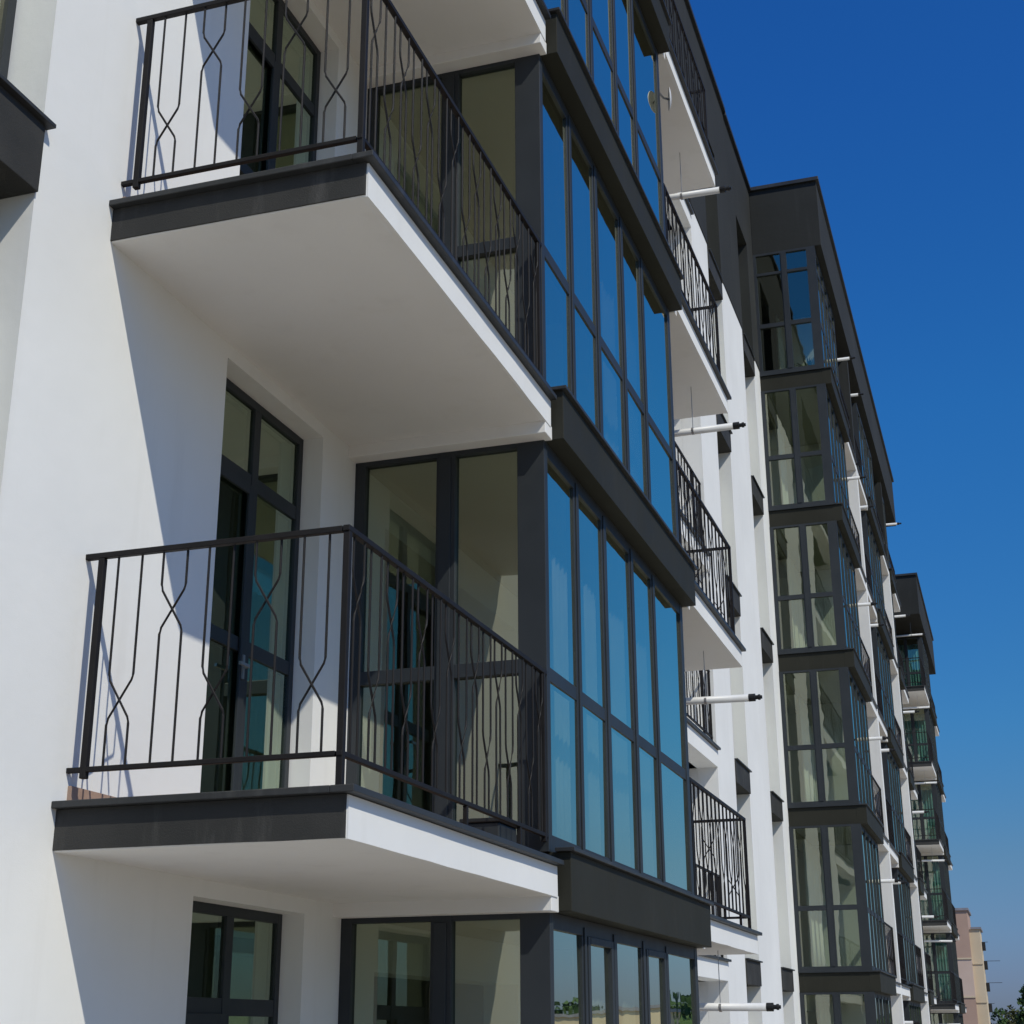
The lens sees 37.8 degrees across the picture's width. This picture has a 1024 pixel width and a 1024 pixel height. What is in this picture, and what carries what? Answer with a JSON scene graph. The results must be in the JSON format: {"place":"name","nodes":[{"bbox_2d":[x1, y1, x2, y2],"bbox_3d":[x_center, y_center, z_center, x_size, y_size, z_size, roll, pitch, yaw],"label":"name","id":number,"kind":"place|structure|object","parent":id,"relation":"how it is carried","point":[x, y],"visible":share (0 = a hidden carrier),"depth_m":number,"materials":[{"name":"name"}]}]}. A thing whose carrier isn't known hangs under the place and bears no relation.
{"place":"outdoors","nodes":[
{"label":"outdoors","id":0,"kind":"place"},
{"bbox_2d":[796,358,814,366],"bbox_3d":[6.322,-3.052,31.915,0.515,0.657,0.527,13,-23,-33],"label":"potted plant","id":1,"kind":"object","parent":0,"point":[808,363],"visible":0.16,"depth_m":31.87,"materials":[{"name":"green plant"}]},
{"bbox_2d":[689,0,1023,1023],"label":"sky","id":2,"kind":"structure","parent":0,"point":[907,116],"materials":[{"name":"blue"}]},
{"label":"ground","id":3,"kind":"structure","parent":0,"visible":0},
{"bbox_2d":[0,0,775,1023],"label":"apartment block","id":4,"kind":"structure","parent":3,"relation":"on","point":[372,520],"depth_m":9.11,"materials":[{"name":"white paint"}]},
{"bbox_2d":[0,0,16,77],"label":"window","id":5,"kind":"structure","parent":4,"relation":"in","point":[7,7],"depth_m":7.25,"materials":[{"name":"grey glass"}]},
{"bbox_2d":[185,901,281,1023],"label":"balcony door","id":6,"kind":"structure","parent":4,"relation":"in","point":[217,1009],"depth_m":8.16,"materials":[{"name":"metal"}]},
{"bbox_2d":[210,377,303,790],"bbox_3d":[-1.551,0.599,8.748,0.128,2.690,1.290,-6,-20,17],"label":"balcony door","id":7,"kind":"structure","parent":4,"relation":"in","point":[246,479],"depth_m":9.03,"materials":[{"name":"metal"}]},
{"bbox_2d":[239,0,320,174],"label":"balcony door","id":8,"kind":"structure","parent":4,"relation":"in","point":[266,107],"depth_m":10.02,"materials":[{"name":"metal"}]},
{"bbox_2d":[459,817,516,842],"bbox_3d":[-0.127,1.875,8.580,0.250,0.193,0.350,-6,-20,17],"label":"storage box","id":9,"kind":"object","parent":4,"relation":"on","point":[499,828],"visible":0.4,"depth_m":8.46,"materials":[{"name":"black plastic"}]},
{"bbox_2d":[338,913,699,1023],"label":"bay window","id":10,"kind":"structure","parent":4,"relation":"in","point":[573,970],"depth_m":9.24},
{"bbox_2d":[346,440,693,894],"bbox_3d":[0.252,1.515,11.495,1.349,2.653,4.327,-6,-20,17],"label":"bay window","id":11,"kind":"structure","parent":4,"relation":"in","point":[606,633],"depth_m":10.15,"materials":[{"name":"blue glass"}]},
{"bbox_2d":[366,54,678,540],"bbox_3d":[0.238,-1.318,12.482,1.349,2.653,4.327,-6,-20,17],"label":"bay window","id":12,"kind":"structure","parent":4,"relation":"in","point":[605,320],"depth_m":11.38,"materials":[{"name":"glass"}]},
{"bbox_2d":[544,0,665,236],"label":"bay window","id":13,"kind":"structure","parent":4,"relation":"in","point":[613,38],"depth_m":13.97,"materials":[{"name":"blue glass"}]},
{"bbox_2d":[659,88,671,110],"bbox_3d":[1.622,-4.317,15.578,0.102,0.249,0.281,-10,-21,26],"label":"satellite dish","id":14,"kind":"object","parent":4,"relation":"attached to","point":[669,98],"visible":1,"depth_m":15.57,"materials":[{"name":"white metal"}]},
{"bbox_2d":[666,153,731,201],"bbox_3d":[1.694,-3.876,17.538,1.741,0.674,0.137,-6,-20,17],"label":"flue pipe","id":15,"kind":"object","parent":4,"relation":"attached to","point":[698,193],"visible":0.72,"depth_m":17.29,"materials":[{"name":"white metal"}]},
{"bbox_2d":[674,392,745,436],"bbox_3d":[1.708,-1.072,16.561,1.740,0.614,0.137,-6,-20,17],"label":"flue pipe","id":16,"kind":"object","parent":4,"relation":"attached to","point":[709,429],"visible":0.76,"depth_m":16.32,"materials":[{"name":"white metal"}]},
{"bbox_2d":[686,651,761,704],"bbox_3d":[1.721,1.761,15.574,1.740,0.614,0.137,-6,-20,17],"label":"flue pipe","id":17,"kind":"object","parent":4,"relation":"attached to","point":[705,700],"visible":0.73,"depth_m":15.34,"materials":[{"name":"white metal"}]},
{"bbox_2d":[699,951,780,1011],"bbox_3d":[1.734,4.594,14.587,1.740,0.614,0.137,-6,-20,17],"label":"flue pipe","id":18,"kind":"object","parent":4,"relation":"attached to","point":[721,1007],"visible":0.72,"depth_m":14.35,"materials":[{"name":"white metal"}]},
{"bbox_2d":[723,112,937,1023],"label":"apartment block","id":19,"kind":"structure","parent":3,"relation":"on","point":[841,674],"depth_m":31.34,"materials":[{"name":"white paint"}]},
{"bbox_2d":[775,315,785,368],"bbox_3d":[6.208,-3.205,34.305,0.087,2.480,0.904,-6,-20,17],"label":"curtain","id":20,"kind":"object","parent":19,"relation":"hanging from","point":[781,349],"visible":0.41,"depth_m":34.30,"materials":[{"name":"fabric"}]},
{"bbox_2d":[775,413,788,504],"bbox_3d":[5.834,-0.761,32.197,0.092,2.480,1.205,-6,-20,17],"label":"curtain","id":21,"kind":"object","parent":19,"relation":"hanging from","point":[783,486],"visible":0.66,"depth_m":32.06,"materials":[{"name":"grey fabric"}]},
{"bbox_2d":[785,549,804,647],"bbox_3d":[6.034,2.259,31.749,0.095,2.480,2.006,-6,-20,17],"label":"curtain","id":22,"kind":"object","parent":19,"relation":"hanging from","point":[796,615],"visible":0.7,"depth_m":31.58,"materials":[{"name":"fabric"}]},
{"bbox_2d":[753,246,839,391],"bbox_3d":[6.384,-3.740,33.303,1.349,2.872,3.485,-6,-20,17],"label":"bay window","id":23,"kind":"structure","parent":19,"relation":"in","point":[822,317],"depth_m":31.87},
{"bbox_2d":[761,383,850,523],"bbox_3d":[6.398,-0.804,32.280,1.349,2.654,3.485,-6,-20,17],"label":"bay window","id":24,"kind":"structure","parent":19,"relation":"in","point":[832,451],"depth_m":30.82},
{"bbox_2d":[798,695,816,801],"bbox_3d":[6.139,5.185,31.031,0.094,2.480,1.606,-6,-20,17],"label":"curtain","id":25,"kind":"object","parent":19,"relation":"hanging from","point":[809,786],"visible":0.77,"depth_m":30.87,"materials":[{"name":"grey fabric"}]},
{"bbox_2d":[802,839,825,966],"bbox_3d":[5.967,7.832,29.506,0.095,2.480,2.202,-6,-20,17],"label":"curtain","id":26,"kind":"object","parent":19,"relation":"hanging from","point":[814,919],"visible":0.78,"depth_m":29.28,"materials":[{"name":"grey fabric"}]},
{"bbox_2d":[769,520,862,664],"bbox_3d":[6.411,2.029,31.294,1.349,2.654,3.485,-6,-20,17],"label":"bay window","id":27,"kind":"structure","parent":19,"relation":"in","point":[844,591],"depth_m":29.84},
{"bbox_2d":[817,1003,830,1023],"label":"curtain","id":28,"kind":"object","parent":19,"relation":"hanging from","point":[824,1014],"visible":1,"depth_m":29.06,"materials":[{"name":"fabric"}]},
{"bbox_2d":[779,667,874,812],"bbox_3d":[6.424,4.862,30.307,1.349,2.653,3.485,-6,-20,17],"label":"bay window","id":29,"kind":"structure","parent":19,"relation":"in","point":[856,745],"depth_m":28.86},
{"bbox_2d":[789,824,887,972],"bbox_3d":[6.438,7.695,29.320,1.349,2.653,3.485,-6,-20,17],"label":"bay window","id":30,"kind":"structure","parent":19,"relation":"in","point":[869,906],"depth_m":27.88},
{"bbox_2d":[837,356,854,361],"bbox_3d":[7.252,-3.874,35.569,1.740,0.864,0.137,-6,-20,17],"label":"flue pipe","id":31,"kind":"object","parent":19,"relation":"attached to","point":[845,358],"visible":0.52,"depth_m":35.23,"materials":[{"name":"white metal"}]},
{"bbox_2d":[799,992,892,1023],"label":"bay window","id":32,"kind":"structure","parent":19,"relation":"in","point":[878,1010],"depth_m":27.23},
{"bbox_2d":[847,476,865,480],"bbox_3d":[7.265,-1.041,34.582,1.740,0.864,0.137,-6,-20,17],"label":"flue pipe","id":33,"kind":"object","parent":19,"relation":"attached to","point":[855,478],"visible":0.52,"depth_m":34.25,"materials":[{"name":"white metal"}]},
{"bbox_2d":[851,393,863,396],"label":"flue pipe","id":34,"kind":"object","parent":19,"relation":"attached to","point":[856,394],"visible":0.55,"depth_m":37.72,"materials":[{"name":"white metal"}]},
{"bbox_2d":[851,403,876,515],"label":"bay window","id":35,"kind":"structure","parent":19,"relation":"in","point":[866,459],"depth_m":40.34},
{"bbox_2d":[860,505,873,508],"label":"flue pipe","id":36,"kind":"object","parent":19,"relation":"attached to","point":[865,506],"visible":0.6,"depth_m":36.74,"materials":[{"name":"white metal"}]},
{"bbox_2d":[858,602,876,606],"bbox_3d":[7.278,1.792,33.595,1.741,0.864,0.137,-6,-20,17],"label":"flue pipe","id":37,"kind":"object","parent":19,"relation":"attached to","point":[867,604],"visible":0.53,"depth_m":33.26,"materials":[{"name":"white metal"}]},
{"bbox_2d":[861,510,885,621],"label":"bay window","id":38,"kind":"structure","parent":19,"relation":"in","point":[870,546],"depth_m":39.31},
{"bbox_2d":[870,623,883,626],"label":"flue pipe","id":39,"kind":"object","parent":19,"relation":"attached to","point":[876,625],"visible":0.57,"depth_m":35.75,"materials":[{"name":"white metal"}]},
{"bbox_2d":[869,736,888,740],"bbox_3d":[7.292,4.625,32.608,1.740,0.864,0.137,-6,-20,17],"label":"flue pipe","id":40,"kind":"object","parent":19,"relation":"attached to","point":[878,738],"visible":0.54,"depth_m":32.27,"materials":[{"name":"white metal"}]},
{"bbox_2d":[871,623,895,735],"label":"bay window","id":41,"kind":"structure","parent":19,"relation":"in","point":[881,660],"depth_m":38.38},
{"bbox_2d":[882,497,889,566],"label":"bay window","id":42,"kind":"structure","parent":19,"relation":"in","point":[882,497],"depth_m":46.44,"materials":[{"name":"black metal"}]},
{"bbox_2d":[881,748,894,751],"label":"flue pipe","id":43,"kind":"object","parent":19,"relation":"attached to","point":[887,750],"visible":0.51,"depth_m":34.77,"materials":[{"name":"white metal"}]},
{"bbox_2d":[881,879,900,882],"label":"flue pipe","id":44,"kind":"object","parent":19,"relation":"attached to","point":[890,880],"visible":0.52,"depth_m":31.29,"materials":[{"name":"white metal"}]},
{"bbox_2d":[886,522,900,525],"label":"flue pipe","id":45,"kind":"object","parent":19,"relation":"attached to","point":[890,524],"visible":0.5,"depth_m":47.22,"materials":[{"name":"white metal"}]},
{"bbox_2d":[880,742,906,857],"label":"bay window","id":46,"kind":"structure","parent":19,"relation":"in","point":[891,773],"depth_m":37.40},
{"bbox_2d":[891,592,898,665],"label":"bay window","id":47,"kind":"structure","parent":19,"relation":"in","point":[891,592],"depth_m":45.43,"materials":[{"name":"black metal"}]},
{"bbox_2d":[894,614,909,617],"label":"flue pipe","id":48,"kind":"object","parent":19,"relation":"attached to","point":[899,616],"visible":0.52,"depth_m":46.23,"materials":[{"name":"white metal"}]},
{"bbox_2d":[900,689,907,768],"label":"bay window","id":49,"kind":"structure","parent":19,"relation":"in","point":[900,689],"depth_m":44.43,"materials":[{"name":"black metal"}]},
{"bbox_2d":[891,868,918,984],"bbox_3d":[9.157,10.412,37.155,1.349,2.653,4.130,-6,-20,17],"label":"bay window","id":50,"kind":"structure","parent":19,"relation":"in","point":[902,896],"depth_m":36.40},
{"bbox_2d":[903,710,918,713],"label":"flue pipe","id":51,"kind":"object","parent":19,"relation":"attached to","point":[914,711],"visible":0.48,"depth_m":45.24,"materials":[{"name":"white metal"}]},
{"bbox_2d":[904,1021,919,1023],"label":"flue pipe","id":52,"kind":"object","parent":19,"relation":"attached to","point":[911,1022],"visible":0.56,"depth_m":32.79,"materials":[{"name":"white metal"}]},
{"bbox_2d":[903,1001,921,1023],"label":"bay window","id":53,"kind":"structure","parent":19,"relation":"in","point":[912,1010],"depth_m":35.28,"materials":[{"name":"black glass"}]},
{"bbox_2d":[909,789,917,876],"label":"bay window","id":54,"kind":"structure","parent":19,"relation":"in","point":[909,789],"depth_m":43.45,"materials":[{"name":"black metal"}]},
{"bbox_2d":[912,811,928,813],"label":"flue pipe","id":55,"kind":"object","parent":19,"relation":"attached to","point":[916,812],"visible":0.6,"depth_m":44.27,"materials":[{"name":"white metal"}]},
{"bbox_2d":[919,895,928,989],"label":"bay window","id":56,"kind":"structure","parent":19,"relation":"in","point":[919,895],"depth_m":42.42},
{"bbox_2d":[922,915,938,917],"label":"flue pipe","id":57,"kind":"object","parent":19,"relation":"attached to","point":[930,916],"visible":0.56,"depth_m":43.27,"materials":[{"name":"white metal"}]},
{"bbox_2d":[894,572,966,1023],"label":"apartment block","id":58,"kind":"structure","parent":3,"relation":"on","point":[911,599],"depth_m":60.80,"materials":[{"name":"paint"}]},
{"bbox_2d":[898,644,921,685],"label":"curtain","id":59,"kind":"object","parent":58,"relation":"hanging from","point":[913,653],"visible":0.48,"depth_m":63.35,"materials":[{"name":"blue fabric"}]},
{"bbox_2d":[896,626,925,636],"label":"flue pipe","id":60,"kind":"object","parent":58,"relation":"attached to","point":[910,634],"visible":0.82,"depth_m":60.87,"materials":[{"name":"white metal"}]},
{"bbox_2d":[897,637,931,698],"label":"bay window","id":61,"kind":"structure","parent":58,"relation":"in","point":[921,650],"depth_m":62.99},
{"bbox_2d":[903,714,928,761],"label":"curtain","id":62,"kind":"object","parent":58,"relation":"hanging from","point":[919,721],"visible":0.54,"depth_m":62.37,"materials":[{"name":"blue fabric"}]},
{"bbox_2d":[903,700,932,708],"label":"flue pipe","id":63,"kind":"object","parent":58,"relation":"attached to","point":[918,707],"visible":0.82,"depth_m":59.88,"materials":[{"name":"white metal"}]},
{"bbox_2d":[903,708,938,770],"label":"bay window","id":64,"kind":"structure","parent":58,"relation":"in","point":[930,728],"depth_m":61.97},
{"bbox_2d":[911,786,935,839],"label":"curtain","id":65,"kind":"object","parent":58,"relation":"hanging from","point":[926,796],"visible":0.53,"depth_m":61.27,"materials":[{"name":"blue fabric"}]},
{"bbox_2d":[914,773,940,783],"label":"flue pipe","id":66,"kind":"object","parent":58,"relation":"attached to","point":[937,782],"visible":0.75,"depth_m":58.86,"materials":[{"name":"white metal"}]},
{"bbox_2d":[913,780,945,845],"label":"bay window","id":67,"kind":"structure","parent":58,"relation":"in","point":[936,795],"depth_m":60.98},
{"bbox_2d":[917,862,943,919],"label":"curtain","id":68,"kind":"object","parent":58,"relation":"hanging from","point":[934,875],"visible":0.38,"depth_m":60.24,"materials":[{"name":"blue fabric"}]},
{"bbox_2d":[918,847,947,861],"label":"flue pipe","id":69,"kind":"object","parent":58,"relation":"attached to","point":[943,860],"visible":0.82,"depth_m":57.89,"materials":[{"name":"white metal"}]},
{"bbox_2d":[921,855,953,922],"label":"bay window","id":70,"kind":"structure","parent":58,"relation":"in","point":[943,867],"depth_m":59.99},
{"bbox_2d":[924,937,951,1000],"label":"curtain","id":71,"kind":"object","parent":58,"relation":"hanging from","point":[942,956],"visible":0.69,"depth_m":59.32,"materials":[{"name":"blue fabric"}]},
{"bbox_2d":[924,931,955,942],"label":"flue pipe","id":72,"kind":"object","parent":58,"relation":"attached to","point":[940,941],"visible":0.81,"depth_m":56.93,"materials":[{"name":"white metal"}]},
{"bbox_2d":[923,933,961,1002],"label":"bay window","id":73,"kind":"structure","parent":58,"relation":"in","point":[951,946],"depth_m":58.96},
{"bbox_2d":[931,1013,963,1023],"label":"bay window","id":74,"kind":"structure","parent":58,"relation":"in","point":[958,1017],"depth_m":58.19,"materials":[{"name":"black metal"}]},
{"bbox_2d":[955,908,1001,1023],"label":"panel building","id":75,"kind":"structure","parent":3,"relation":"on","point":[972,963],"depth_m":89.95,"materials":[{"name":"beige concrete"}]},
{"bbox_2d":[990,1007,1007,1023],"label":"tree","id":76,"kind":"object","parent":3,"relation":"on","point":[995,1012],"visible":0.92,"depth_m":110.28,"materials":[{"name":"green plant"}]},
{"bbox_2d":[996,1005,1019,1023],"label":"tree","id":77,"kind":"object","parent":3,"relation":"on","point":[1009,1015],"visible":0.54,"depth_m":116.88,"materials":[{"name":"green plant"}]},
{"bbox_2d":[1014,984,1023,1023],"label":"tree","id":78,"kind":"object","parent":3,"relation":"on","point":[1019,1017],"visible":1,"depth_m":113.49,"materials":[{"name":"green plant"}]}
]}

